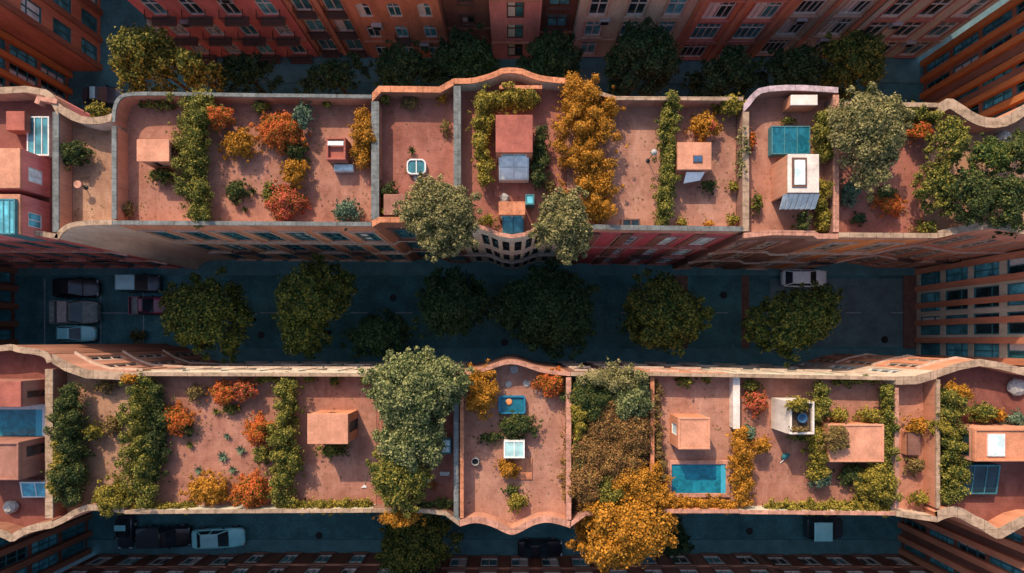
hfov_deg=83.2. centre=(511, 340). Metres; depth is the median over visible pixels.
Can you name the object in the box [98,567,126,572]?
window
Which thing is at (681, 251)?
window
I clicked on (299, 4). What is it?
window
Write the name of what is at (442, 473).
gutter bench
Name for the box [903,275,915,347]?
pavement
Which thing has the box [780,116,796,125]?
shrub
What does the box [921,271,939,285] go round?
window
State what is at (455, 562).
window
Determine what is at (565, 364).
window
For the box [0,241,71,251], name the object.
window
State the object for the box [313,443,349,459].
shrub
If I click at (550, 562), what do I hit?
window
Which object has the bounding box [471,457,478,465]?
bucket
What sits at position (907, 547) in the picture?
window
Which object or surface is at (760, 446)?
shrub
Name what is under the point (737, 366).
window
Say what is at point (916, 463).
shrub
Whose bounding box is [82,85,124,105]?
parked car
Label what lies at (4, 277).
window
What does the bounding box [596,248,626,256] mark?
window
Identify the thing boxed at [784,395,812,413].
shrub
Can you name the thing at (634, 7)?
window
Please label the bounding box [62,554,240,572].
terrace house
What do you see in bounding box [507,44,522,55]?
window
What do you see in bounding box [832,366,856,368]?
window
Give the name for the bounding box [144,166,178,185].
shrub
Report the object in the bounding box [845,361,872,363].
window
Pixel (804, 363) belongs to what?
window
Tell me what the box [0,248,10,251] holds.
window
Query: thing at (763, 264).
window
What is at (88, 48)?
window
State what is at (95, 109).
shrub
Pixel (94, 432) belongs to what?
shrub
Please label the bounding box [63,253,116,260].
window
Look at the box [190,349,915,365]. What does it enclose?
pavement
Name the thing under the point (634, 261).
window
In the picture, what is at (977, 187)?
roof tree
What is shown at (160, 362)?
window
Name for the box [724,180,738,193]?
shrub
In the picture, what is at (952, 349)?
window
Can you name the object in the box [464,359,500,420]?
shrub
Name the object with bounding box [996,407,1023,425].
shrub
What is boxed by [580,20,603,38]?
window
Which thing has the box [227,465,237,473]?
agave
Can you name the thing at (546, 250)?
window
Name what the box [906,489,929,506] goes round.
shrub
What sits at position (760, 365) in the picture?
window
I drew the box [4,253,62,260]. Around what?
window
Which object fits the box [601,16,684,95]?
street tree
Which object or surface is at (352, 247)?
window
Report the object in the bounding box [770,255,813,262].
window
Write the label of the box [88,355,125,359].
window
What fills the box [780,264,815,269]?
window
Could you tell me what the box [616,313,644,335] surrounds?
street tree
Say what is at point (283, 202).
shrub
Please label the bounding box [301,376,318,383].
shrub
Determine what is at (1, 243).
window
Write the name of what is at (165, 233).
window
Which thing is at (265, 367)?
window
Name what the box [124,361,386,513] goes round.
row house
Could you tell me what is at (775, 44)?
window
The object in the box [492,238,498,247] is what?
window
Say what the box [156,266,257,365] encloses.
street tree
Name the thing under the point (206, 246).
window
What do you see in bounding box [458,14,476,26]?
window
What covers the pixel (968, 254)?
window
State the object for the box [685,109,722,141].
shrub
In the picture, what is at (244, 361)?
window
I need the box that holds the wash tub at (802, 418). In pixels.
[797,413,806,422]
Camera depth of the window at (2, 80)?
45.87 m
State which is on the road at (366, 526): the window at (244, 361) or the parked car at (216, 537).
the parked car at (216, 537)
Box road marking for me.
[44,279,902,344]
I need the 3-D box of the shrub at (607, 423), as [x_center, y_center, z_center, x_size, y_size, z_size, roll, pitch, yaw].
[5.850,5.044,36.520,4.961,1.990,4.434,0,90,0]
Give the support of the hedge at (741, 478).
on the row house at (866, 443)
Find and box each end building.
[0,0,102,70]
[0,29,72,101]
[0,266,18,344]
[0,513,91,572]
[897,517,1023,572]
[915,250,1023,365]
[919,0,1023,117]
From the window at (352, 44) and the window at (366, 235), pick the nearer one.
the window at (366, 235)
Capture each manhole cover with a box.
[258,332,264,338]
[315,532,322,538]
[390,294,396,301]
[501,339,507,345]
[720,291,726,298]
[746,527,752,534]
[881,336,887,342]
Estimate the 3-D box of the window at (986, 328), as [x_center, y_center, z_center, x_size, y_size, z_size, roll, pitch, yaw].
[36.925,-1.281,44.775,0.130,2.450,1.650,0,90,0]
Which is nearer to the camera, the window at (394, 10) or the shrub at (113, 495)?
the shrub at (113, 495)
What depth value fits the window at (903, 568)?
49.00 m
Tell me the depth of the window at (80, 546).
50.98 m
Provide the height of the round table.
0.750 m
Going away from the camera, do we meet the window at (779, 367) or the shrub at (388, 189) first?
the shrub at (388, 189)
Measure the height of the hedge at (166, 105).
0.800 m
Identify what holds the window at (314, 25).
in the terrace house at (329, 28)
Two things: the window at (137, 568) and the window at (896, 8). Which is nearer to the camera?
the window at (896, 8)
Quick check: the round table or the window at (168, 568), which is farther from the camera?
the window at (168, 568)
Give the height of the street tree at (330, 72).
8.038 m
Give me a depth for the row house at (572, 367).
38.64 m
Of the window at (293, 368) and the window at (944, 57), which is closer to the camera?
the window at (293, 368)
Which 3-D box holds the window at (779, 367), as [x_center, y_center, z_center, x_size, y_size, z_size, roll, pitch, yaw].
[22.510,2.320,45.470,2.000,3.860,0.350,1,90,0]
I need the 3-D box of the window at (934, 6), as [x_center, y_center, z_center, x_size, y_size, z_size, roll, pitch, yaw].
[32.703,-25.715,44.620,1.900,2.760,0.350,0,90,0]
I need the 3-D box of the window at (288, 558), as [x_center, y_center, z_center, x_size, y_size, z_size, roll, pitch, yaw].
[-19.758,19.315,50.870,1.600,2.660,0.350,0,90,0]
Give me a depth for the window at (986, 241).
40.63 m
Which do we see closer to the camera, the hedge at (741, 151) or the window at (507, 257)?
the hedge at (741, 151)
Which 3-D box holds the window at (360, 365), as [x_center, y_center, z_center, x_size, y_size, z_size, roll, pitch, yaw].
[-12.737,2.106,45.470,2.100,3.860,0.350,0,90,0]
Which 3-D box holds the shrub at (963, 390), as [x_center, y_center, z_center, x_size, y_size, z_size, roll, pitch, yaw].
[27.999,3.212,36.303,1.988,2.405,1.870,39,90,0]
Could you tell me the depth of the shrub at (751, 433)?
36.67 m
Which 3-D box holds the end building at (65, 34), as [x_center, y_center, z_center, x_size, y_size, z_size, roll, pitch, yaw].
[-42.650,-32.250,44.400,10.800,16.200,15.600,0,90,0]
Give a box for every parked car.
[49,299,99,324]
[52,277,100,298]
[55,324,97,342]
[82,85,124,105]
[114,515,137,548]
[191,525,245,549]
[518,537,561,559]
[781,268,825,287]
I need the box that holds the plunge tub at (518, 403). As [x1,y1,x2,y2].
[499,395,524,413]
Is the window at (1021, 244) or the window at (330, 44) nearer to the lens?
the window at (1021, 244)
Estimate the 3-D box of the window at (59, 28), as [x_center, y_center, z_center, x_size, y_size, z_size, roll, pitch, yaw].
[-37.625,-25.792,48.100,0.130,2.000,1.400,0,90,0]
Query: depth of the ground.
52.50 m
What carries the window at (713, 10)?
in the terrace house at (711, 29)
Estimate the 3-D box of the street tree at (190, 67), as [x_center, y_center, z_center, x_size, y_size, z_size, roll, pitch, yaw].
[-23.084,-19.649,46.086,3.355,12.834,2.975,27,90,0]
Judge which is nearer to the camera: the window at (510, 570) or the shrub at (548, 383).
the shrub at (548, 383)
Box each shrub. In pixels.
[59,139,93,170]
[81,420,104,441]
[83,99,111,116]
[91,473,135,517]
[92,379,119,394]
[101,415,125,437]
[120,369,141,384]
[122,200,135,220]
[128,327,145,343]
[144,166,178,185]
[162,400,202,437]
[177,425,199,437]
[178,469,232,506]
[184,383,207,402]
[205,378,243,408]
[207,106,235,133]
[217,126,263,162]
[218,403,240,414]
[225,178,253,205]
[227,468,278,508]
[228,376,260,400]
[241,411,276,447]
[249,109,311,155]
[251,100,272,114]
[251,445,270,465]
[255,372,278,384]
[259,175,277,211]
[264,179,312,220]
[278,155,311,189]
[282,142,310,163]
[291,100,317,137]
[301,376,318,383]
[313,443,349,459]
[319,101,334,110]
[329,376,343,387]
[331,197,364,231]
[372,506,425,528]
[379,95,391,105]
[380,179,397,200]
[380,208,398,216]
[399,96,421,113]
[427,482,442,490]
[436,94,449,105]
[439,119,451,137]
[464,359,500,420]
[472,431,509,445]
[475,213,498,227]
[491,409,542,439]
[494,457,521,478]
[500,484,523,495]
[507,489,529,513]
[530,366,571,399]
[543,174,555,196]
[556,457,603,512]
[559,371,614,424]
[559,426,627,469]
[564,380,588,443]
[564,430,589,469]
[565,386,630,443]
[578,499,620,520]
[591,440,648,486]
[593,475,626,506]
[602,457,674,507]
[603,369,656,421]
[613,410,659,464]
[629,482,676,509]
[674,376,697,389]
[676,215,688,225]
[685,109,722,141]
[698,179,718,194]
[700,372,711,383]
[702,219,714,225]
[707,120,716,135]
[711,92,746,121]
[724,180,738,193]
[726,212,739,225]
[740,378,763,392]
[741,383,767,419]
[744,421,756,441]
[747,434,771,454]
[749,127,756,151]
[749,190,763,215]
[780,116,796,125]
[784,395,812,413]
[785,434,807,441]
[788,425,808,432]
[807,471,831,488]
[816,422,850,454]
[823,403,853,422]
[832,462,864,488]
[840,178,861,207]
[848,211,867,226]
[850,462,900,505]
[853,405,881,423]
[870,192,907,218]
[872,185,900,201]
[901,121,935,143]
[902,414,927,436]
[903,456,925,475]
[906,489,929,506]
[908,217,939,238]
[926,417,952,435]
[940,376,974,401]
[965,400,998,424]
[991,217,1023,238]
[991,407,1006,421]
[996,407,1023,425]
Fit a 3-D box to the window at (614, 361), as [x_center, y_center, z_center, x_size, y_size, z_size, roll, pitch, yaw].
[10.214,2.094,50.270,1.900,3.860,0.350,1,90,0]
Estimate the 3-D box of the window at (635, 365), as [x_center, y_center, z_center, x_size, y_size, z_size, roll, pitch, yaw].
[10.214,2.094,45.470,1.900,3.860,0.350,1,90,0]
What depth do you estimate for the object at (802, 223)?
36.54 m
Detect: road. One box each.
[16,275,914,348]
[68,58,922,116]
[88,510,900,538]
[101,0,146,57]
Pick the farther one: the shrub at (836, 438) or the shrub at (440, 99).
the shrub at (440, 99)
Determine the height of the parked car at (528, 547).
1.420 m
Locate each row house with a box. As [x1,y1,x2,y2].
[0,86,195,269]
[0,344,189,541]
[52,349,242,527]
[54,103,234,269]
[111,92,413,261]
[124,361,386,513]
[371,78,471,263]
[372,362,474,525]
[454,67,566,268]
[459,355,570,534]
[553,86,742,265]
[554,361,651,525]
[614,361,739,512]
[673,85,838,269]
[678,362,894,514]
[744,101,937,269]
[792,361,936,521]
[808,99,1023,268]
[808,353,1023,538]
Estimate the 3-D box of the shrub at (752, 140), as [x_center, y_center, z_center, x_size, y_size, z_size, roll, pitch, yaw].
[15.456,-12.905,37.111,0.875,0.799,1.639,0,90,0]
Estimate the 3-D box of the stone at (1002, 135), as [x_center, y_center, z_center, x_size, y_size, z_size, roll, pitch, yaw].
[31.641,-13.068,37.160,0.850,0.679,0.916,0,90,0]
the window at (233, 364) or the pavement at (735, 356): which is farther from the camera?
the pavement at (735, 356)
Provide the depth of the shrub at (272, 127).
36.43 m
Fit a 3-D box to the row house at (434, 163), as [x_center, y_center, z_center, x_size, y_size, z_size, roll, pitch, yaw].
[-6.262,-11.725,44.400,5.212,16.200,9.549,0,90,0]
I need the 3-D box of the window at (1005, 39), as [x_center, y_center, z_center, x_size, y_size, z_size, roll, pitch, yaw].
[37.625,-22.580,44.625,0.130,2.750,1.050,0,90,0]
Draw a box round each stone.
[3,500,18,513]
[500,193,509,201]
[505,380,511,387]
[510,365,517,373]
[523,379,530,386]
[995,130,1010,144]
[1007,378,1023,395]
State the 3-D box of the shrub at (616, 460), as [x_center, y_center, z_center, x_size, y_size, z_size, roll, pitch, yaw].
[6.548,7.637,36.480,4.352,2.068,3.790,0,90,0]
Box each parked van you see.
[115,273,161,292]
[804,515,842,541]
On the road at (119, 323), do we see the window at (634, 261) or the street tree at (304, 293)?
the street tree at (304, 293)
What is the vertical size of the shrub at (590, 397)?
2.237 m
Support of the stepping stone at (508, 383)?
on the row house at (489, 509)
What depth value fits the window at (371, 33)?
48.37 m
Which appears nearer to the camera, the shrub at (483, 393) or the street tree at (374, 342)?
the shrub at (483, 393)
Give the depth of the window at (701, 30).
48.02 m
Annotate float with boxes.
[506,399,511,404]
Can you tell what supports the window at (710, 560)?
in the terrace house at (722, 563)
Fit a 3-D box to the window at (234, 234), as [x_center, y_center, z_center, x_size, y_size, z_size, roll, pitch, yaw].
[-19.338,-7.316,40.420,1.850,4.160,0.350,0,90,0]
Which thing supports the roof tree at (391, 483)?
on the row house at (451, 452)
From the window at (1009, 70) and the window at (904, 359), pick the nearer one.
the window at (904, 359)
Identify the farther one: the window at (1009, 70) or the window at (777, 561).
the window at (777, 561)
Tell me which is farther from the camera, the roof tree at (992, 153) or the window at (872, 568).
the window at (872, 568)
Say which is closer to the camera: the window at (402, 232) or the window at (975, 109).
the window at (402, 232)
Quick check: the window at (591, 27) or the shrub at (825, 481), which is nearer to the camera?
the shrub at (825, 481)
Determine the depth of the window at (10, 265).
51.96 m
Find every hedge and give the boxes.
[40,381,95,511]
[44,441,63,495]
[111,370,169,511]
[130,497,196,515]
[138,99,176,112]
[165,84,222,229]
[260,371,307,508]
[275,496,373,516]
[347,104,376,171]
[416,496,453,509]
[465,81,540,187]
[529,124,550,190]
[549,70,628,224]
[575,357,649,393]
[650,88,683,225]
[654,379,667,482]
[668,492,739,514]
[725,425,755,508]
[734,126,751,178]
[762,497,890,517]
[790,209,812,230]
[800,424,831,482]
[806,380,832,424]
[809,108,836,163]
[810,178,834,232]
[830,374,880,388]
[875,383,903,506]
[895,101,945,125]
[928,383,973,505]
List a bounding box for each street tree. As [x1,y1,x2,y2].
[106,23,200,93]
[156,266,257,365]
[172,46,227,92]
[210,50,283,92]
[271,252,358,331]
[277,311,332,360]
[293,51,373,93]
[340,307,413,359]
[371,38,435,87]
[374,513,464,572]
[411,264,496,339]
[428,22,500,85]
[487,255,601,360]
[515,28,584,79]
[565,487,682,572]
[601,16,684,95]
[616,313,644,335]
[619,267,715,357]
[655,513,694,561]
[681,44,764,96]
[740,280,845,367]
[757,43,830,86]
[810,28,888,100]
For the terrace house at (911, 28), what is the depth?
46.42 m
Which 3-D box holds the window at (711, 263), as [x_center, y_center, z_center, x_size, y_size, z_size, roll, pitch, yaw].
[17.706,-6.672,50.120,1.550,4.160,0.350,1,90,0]
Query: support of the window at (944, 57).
in the end building at (977, 68)
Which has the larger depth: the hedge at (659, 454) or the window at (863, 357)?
the window at (863, 357)
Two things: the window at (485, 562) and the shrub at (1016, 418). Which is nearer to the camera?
the shrub at (1016, 418)
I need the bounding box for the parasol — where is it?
[780,453,789,462]
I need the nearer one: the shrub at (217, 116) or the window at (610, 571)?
the shrub at (217, 116)
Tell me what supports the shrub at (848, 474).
on the row house at (866, 443)
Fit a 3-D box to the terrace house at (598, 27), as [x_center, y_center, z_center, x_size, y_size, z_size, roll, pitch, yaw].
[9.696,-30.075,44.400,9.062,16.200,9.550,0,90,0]
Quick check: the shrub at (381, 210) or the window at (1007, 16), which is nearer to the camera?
the shrub at (381, 210)
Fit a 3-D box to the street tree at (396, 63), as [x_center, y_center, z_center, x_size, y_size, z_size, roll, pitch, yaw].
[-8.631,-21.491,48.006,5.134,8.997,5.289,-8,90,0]
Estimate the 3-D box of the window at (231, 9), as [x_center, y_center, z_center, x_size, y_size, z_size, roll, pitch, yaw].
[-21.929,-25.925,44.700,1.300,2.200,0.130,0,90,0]
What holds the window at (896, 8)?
in the terrace house at (911, 28)
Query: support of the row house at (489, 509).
on the ground
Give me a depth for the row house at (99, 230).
37.50 m
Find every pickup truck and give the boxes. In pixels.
[128,295,169,314]
[135,524,191,548]
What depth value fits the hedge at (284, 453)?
36.23 m
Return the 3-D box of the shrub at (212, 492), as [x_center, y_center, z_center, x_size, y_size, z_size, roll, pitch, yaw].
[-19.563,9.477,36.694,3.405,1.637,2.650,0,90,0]
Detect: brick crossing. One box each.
[742,276,748,347]
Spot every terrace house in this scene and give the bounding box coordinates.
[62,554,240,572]
[128,0,318,63]
[219,552,443,572]
[283,0,370,57]
[343,0,449,57]
[440,555,599,572]
[441,0,491,45]
[489,0,541,58]
[539,0,578,43]
[572,0,698,56]
[599,553,778,572]
[675,0,796,61]
[750,0,886,56]
[759,554,932,572]
[853,0,999,57]
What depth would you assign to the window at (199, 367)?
40.83 m
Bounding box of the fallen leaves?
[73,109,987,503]
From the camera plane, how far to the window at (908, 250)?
45.55 m
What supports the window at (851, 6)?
in the terrace house at (813, 23)
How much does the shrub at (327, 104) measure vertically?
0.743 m
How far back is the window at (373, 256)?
51.77 m
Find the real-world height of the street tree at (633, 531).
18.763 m
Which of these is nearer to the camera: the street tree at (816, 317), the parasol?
the parasol
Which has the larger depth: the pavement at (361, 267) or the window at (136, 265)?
the pavement at (361, 267)
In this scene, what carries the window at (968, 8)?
in the terrace house at (911, 28)
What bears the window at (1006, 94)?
in the end building at (977, 68)
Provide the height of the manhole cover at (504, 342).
0.012 m
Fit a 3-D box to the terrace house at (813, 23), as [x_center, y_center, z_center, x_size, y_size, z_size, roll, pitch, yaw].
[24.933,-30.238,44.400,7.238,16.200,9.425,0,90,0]
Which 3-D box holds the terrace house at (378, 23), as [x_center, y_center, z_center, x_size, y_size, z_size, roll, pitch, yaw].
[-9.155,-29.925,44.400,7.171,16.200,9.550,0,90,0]
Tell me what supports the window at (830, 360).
in the row house at (996, 511)
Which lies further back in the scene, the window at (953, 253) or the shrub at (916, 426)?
the window at (953, 253)
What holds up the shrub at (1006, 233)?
on the row house at (953, 242)
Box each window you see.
[0,38,4,50]
[0,57,4,69]
[0,76,4,86]
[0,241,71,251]
[0,242,40,251]
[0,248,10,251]
[0,253,34,260]
[0,263,28,267]
[0,272,10,282]
[0,290,10,301]
[0,310,10,320]
[0,330,10,338]
[0,535,26,546]
[0,546,26,568]
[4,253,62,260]
[7,262,53,267]
[9,44,36,68]
[9,62,36,86]
[14,567,26,572]
[21,0,40,22]
[30,262,78,267]
[31,240,102,251]
[32,533,57,554]
[32,552,57,572]
[34,253,87,260]
[41,62,64,84]
[41,80,64,99]
[53,0,70,13]
[53,17,70,43]
[62,521,84,541]
[62,540,84,559]
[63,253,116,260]
[63,262,103,267]
[66,567,94,572]
[79,554,119,565]
[81,7,96,32]
[81,37,96,60]
[83,262,128,267]
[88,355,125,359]
[93,253,144,260]
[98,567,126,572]
[107,363,139,366]
[110,554,148,565]
[115,262,153,267]
[130,567,157,572]
[136,262,178,268]
[136,354,165,357]
[137,230,198,242]
[140,0,169,14]
[142,554,178,565]
[151,366,212,370]
[152,361,179,363]
[162,567,189,572]
[169,23,190,34]
[172,230,230,242]
[173,352,196,355]
[173,554,208,565]
[178,0,206,14]
[184,244,230,252]
[188,359,209,361]
[190,366,247,370]
[191,43,210,53]
[195,567,221,572]
[204,23,223,34]
[204,554,238,565]
[207,230,261,242]
[208,363,243,367]
[215,244,259,252]
[216,0,241,14]
[219,254,256,260]
[224,43,240,53]
[228,565,253,572]
[229,366,282,370]
[239,23,258,34]
[240,552,268,562]
[241,363,274,367]
[242,231,293,243]
[244,361,267,364]
[245,244,287,252]
[249,254,282,260]
[254,0,278,14]
[256,43,274,53]
[263,361,296,364]
[265,565,288,572]
[268,366,317,370]
[273,244,314,253]
[273,254,308,260]
[274,24,293,34]
[275,364,306,367]
[275,552,302,562]
[277,231,324,243]
[289,0,318,14]
[289,44,306,53]
[294,361,325,364]
[301,565,324,572]
[302,15,330,34]
[305,254,333,261]
[306,366,352,371]
[308,245,344,253]
[308,364,337,367]
[310,552,335,562]
[313,231,356,243]
[315,35,341,52]
[319,0,343,13]
[324,362,353,364]
[327,254,359,261]
[331,16,352,34]
[338,245,372,253]
[338,565,360,572]
[341,364,369,367]
[342,37,364,52]
[345,367,373,371]
[345,552,369,562]
[348,231,388,243]
[355,3,372,16]
[355,362,382,364]
[358,255,385,261]
[366,26,381,36]
[369,245,401,253]
[375,45,386,54]
[375,565,392,572]
[384,255,411,261]
[386,3,402,16]
[386,228,416,240]
[394,26,409,36]
[403,242,427,250]
[404,45,413,51]
[414,252,439,259]
[417,3,432,16]
[423,26,437,36]
[429,45,440,53]
[445,569,467,572]
[446,251,464,255]
[447,256,468,263]
[447,555,469,566]
[456,0,474,5]
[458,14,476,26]
[477,569,498,572]
[478,555,499,566]
[482,234,489,244]
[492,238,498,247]
[502,241,509,250]
[504,254,509,259]
[507,2,523,17]
[507,25,523,37]
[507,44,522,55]
[509,555,529,566]
[509,569,530,572]
[514,241,521,250]
[514,254,519,259]
[525,238,531,247]
[540,556,560,566]
[540,569,562,572]
[544,247,551,252]
[545,13,570,30]
[546,0,572,9]
[558,361,575,364]
[563,363,581,367]
[569,366,596,370]
[569,555,592,566]
[572,569,594,572]
[579,41,599,56]
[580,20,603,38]
[585,0,611,18]
[586,361,603,364]
[589,256,617,264]
[594,363,616,367]
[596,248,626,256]
[606,235,644,247]
[607,566,629,572]
[614,361,638,364]
[615,20,643,38]
[618,257,643,264]
[622,0,650,18]
[625,363,649,367]
[629,249,662,256]
[638,366,678,371]
[640,554,660,564]
[641,566,665,572]
[642,235,684,247]
[645,362,665,364]
[648,258,681,265]
[657,20,680,33]
[658,364,685,367]
[660,0,690,18]
[661,249,696,257]
[666,553,695,564]
[675,262,702,269]
[675,367,719,371]
[675,566,700,572]
[677,45,710,59]
[678,362,703,365]
[679,236,724,248]
[686,23,726,42]
[691,253,725,262]
[694,365,726,368]
[698,0,742,22]
[698,553,729,564]
[699,262,729,268]
[710,566,736,572]
[712,240,756,253]
[714,363,742,366]
[715,367,764,372]
[716,42,751,59]
[718,253,754,260]
[727,22,770,42]
[731,553,764,564]
[734,365,761,369]
[741,0,789,22]
[742,240,789,251]
[745,566,771,572]
[746,263,785,269]
[750,364,773,367]
[755,38,795,55]
[760,368,813,373]
[762,554,795,565]
[770,18,814,37]
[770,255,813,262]
[774,366,803,370]
[778,567,804,572]
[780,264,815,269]
[788,0,830,17]
[791,554,825,565]
[799,242,858,253]
[801,37,837,55]
[801,363,820,365]
[804,369,862,374]
[808,255,855,262]
[809,567,835,572]
[812,17,859,37]
[814,359,836,361]
[821,554,856,565]
[832,0,877,17]
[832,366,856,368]
[840,567,867,572]
[842,242,905,253]
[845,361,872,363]
[850,554,886,565]
[852,257,880,262]
[856,21,895,36]
[863,357,886,358]
[867,369,898,372]
[868,259,898,265]
[871,567,898,572]
[875,0,919,19]
[879,554,917,565]
[883,43,900,55]
[885,21,930,39]
[885,363,917,366]
[887,247,924,254]
[893,43,932,57]
[902,567,929,572]
[904,359,934,360]
[905,518,925,532]
[905,544,925,558]
[906,250,942,257]
[910,0,956,19]
[918,21,964,39]
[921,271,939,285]
[921,292,939,311]
[921,316,939,334]
[921,343,939,355]
[927,51,948,72]
[927,72,948,88]
[928,253,955,258]
[930,235,975,244]
[930,529,953,545]
[930,557,953,572]
[945,0,993,19]
[946,267,967,281]
[946,288,967,309]
[946,314,967,334]
[946,343,967,356]
[948,254,975,258]
[951,239,998,248]
[953,32,977,55]
[953,54,977,73]
[954,77,977,100]
[958,541,984,559]
[966,254,995,258]
[970,105,977,113]
[973,242,1017,249]
[974,261,998,277]
[974,285,998,307]
[974,312,998,334]
[974,343,998,357]
[983,9,1011,36]
[983,33,1011,55]
[983,60,1011,86]
[983,87,1011,109]
[990,556,1021,572]
[991,108,1011,117]
[995,244,1023,249]
[1006,532,1021,542]
[1007,257,1023,273]
[1007,282,1023,305]
[1007,311,1023,333]
[1007,344,1023,358]
[1017,1,1023,14]
[1017,26,1023,34]
[1017,51,1023,67]
[1017,81,1023,93]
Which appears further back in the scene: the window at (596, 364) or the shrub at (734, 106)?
the window at (596, 364)
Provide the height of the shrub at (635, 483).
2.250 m
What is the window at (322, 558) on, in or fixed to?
in the terrace house at (302, 562)
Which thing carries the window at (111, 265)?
in the row house at (36, 189)
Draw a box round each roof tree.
[357,346,446,439]
[364,445,435,518]
[371,413,446,482]
[390,170,482,263]
[412,345,474,416]
[526,185,595,264]
[825,81,915,201]
[909,158,959,216]
[922,114,971,169]
[932,166,995,226]
[965,131,1014,177]
[985,167,1023,231]
[1001,127,1023,174]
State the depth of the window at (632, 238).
41.03 m
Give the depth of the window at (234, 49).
51.49 m
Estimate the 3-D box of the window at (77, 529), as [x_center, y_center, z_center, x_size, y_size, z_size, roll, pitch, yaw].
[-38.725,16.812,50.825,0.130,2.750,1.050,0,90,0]
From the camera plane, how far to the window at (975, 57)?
47.78 m
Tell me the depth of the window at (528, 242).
40.93 m
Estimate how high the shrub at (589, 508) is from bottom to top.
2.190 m
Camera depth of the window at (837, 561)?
51.26 m
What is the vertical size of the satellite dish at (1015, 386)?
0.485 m
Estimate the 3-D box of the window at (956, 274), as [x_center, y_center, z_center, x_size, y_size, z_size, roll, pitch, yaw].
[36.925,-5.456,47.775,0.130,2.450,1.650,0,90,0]
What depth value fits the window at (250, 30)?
48.33 m
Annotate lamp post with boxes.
[646,149,656,162]
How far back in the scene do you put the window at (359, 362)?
52.10 m
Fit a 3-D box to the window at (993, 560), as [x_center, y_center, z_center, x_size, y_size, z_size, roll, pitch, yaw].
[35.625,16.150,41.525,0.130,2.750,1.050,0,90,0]
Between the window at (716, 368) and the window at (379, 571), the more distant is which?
the window at (379, 571)
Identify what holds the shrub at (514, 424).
on the row house at (489, 509)
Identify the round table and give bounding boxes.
[74,180,87,189]
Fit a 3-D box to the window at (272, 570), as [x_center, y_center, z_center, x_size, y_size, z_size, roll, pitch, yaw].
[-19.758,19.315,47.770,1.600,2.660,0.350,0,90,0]
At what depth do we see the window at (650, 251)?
45.93 m
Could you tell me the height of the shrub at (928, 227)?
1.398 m
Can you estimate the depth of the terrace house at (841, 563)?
50.44 m
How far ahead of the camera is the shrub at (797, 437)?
37.02 m
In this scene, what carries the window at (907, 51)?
in the terrace house at (911, 28)
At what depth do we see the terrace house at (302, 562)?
49.49 m
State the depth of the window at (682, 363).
52.10 m
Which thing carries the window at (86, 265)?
in the row house at (36, 189)
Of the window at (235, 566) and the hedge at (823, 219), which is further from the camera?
the window at (235, 566)
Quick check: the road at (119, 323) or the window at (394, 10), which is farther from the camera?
the road at (119, 323)
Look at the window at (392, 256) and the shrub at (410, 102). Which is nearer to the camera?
the shrub at (410, 102)
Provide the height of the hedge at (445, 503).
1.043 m
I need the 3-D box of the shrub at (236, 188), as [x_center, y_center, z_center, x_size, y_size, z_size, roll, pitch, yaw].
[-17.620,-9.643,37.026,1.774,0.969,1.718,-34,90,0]
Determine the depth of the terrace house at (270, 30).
47.67 m
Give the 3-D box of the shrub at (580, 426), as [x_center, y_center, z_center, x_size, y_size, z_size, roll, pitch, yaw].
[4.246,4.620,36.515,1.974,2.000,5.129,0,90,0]
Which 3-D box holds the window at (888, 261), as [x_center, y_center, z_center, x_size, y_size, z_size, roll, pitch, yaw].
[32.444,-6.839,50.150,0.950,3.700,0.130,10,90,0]
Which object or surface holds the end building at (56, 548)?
on the ground
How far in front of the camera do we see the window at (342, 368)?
41.73 m
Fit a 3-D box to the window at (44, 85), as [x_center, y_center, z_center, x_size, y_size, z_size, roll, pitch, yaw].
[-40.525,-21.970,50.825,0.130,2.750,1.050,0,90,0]
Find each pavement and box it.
[15,258,915,274]
[87,539,901,554]
[147,19,174,53]
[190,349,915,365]
[205,57,923,82]
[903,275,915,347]
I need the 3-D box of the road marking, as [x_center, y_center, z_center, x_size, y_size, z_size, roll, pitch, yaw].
[-3.300,-1.900,52.492,78.600,0.004,35.200,0,90,0]
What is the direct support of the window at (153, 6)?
in the terrace house at (270, 30)
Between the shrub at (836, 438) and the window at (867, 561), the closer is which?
the shrub at (836, 438)
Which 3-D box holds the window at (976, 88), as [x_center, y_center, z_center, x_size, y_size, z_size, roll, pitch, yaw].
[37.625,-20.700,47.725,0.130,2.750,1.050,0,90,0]
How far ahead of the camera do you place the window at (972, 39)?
47.87 m
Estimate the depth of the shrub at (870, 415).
36.69 m
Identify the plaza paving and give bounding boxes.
[770,279,902,346]
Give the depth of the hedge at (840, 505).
36.68 m
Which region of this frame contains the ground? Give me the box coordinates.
[15,0,1008,572]
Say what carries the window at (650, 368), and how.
in the row house at (692, 433)
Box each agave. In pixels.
[185,441,193,448]
[193,465,201,474]
[212,408,220,416]
[216,450,227,462]
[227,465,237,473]
[235,445,246,454]
[408,146,415,155]
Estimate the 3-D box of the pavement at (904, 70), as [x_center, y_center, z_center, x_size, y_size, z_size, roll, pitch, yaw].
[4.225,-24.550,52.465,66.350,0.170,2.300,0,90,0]
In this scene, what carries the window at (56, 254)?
in the row house at (36, 189)
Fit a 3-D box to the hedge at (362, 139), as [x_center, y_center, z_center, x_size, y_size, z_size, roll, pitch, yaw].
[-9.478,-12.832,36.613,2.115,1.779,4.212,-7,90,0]
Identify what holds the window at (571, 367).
in the row house at (572, 367)
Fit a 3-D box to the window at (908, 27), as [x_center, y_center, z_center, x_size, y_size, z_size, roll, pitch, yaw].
[32.703,-25.715,47.720,1.900,2.760,0.350,0,90,0]
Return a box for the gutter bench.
[440,471,449,475]
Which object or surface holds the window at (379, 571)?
in the terrace house at (302, 562)
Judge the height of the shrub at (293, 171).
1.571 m

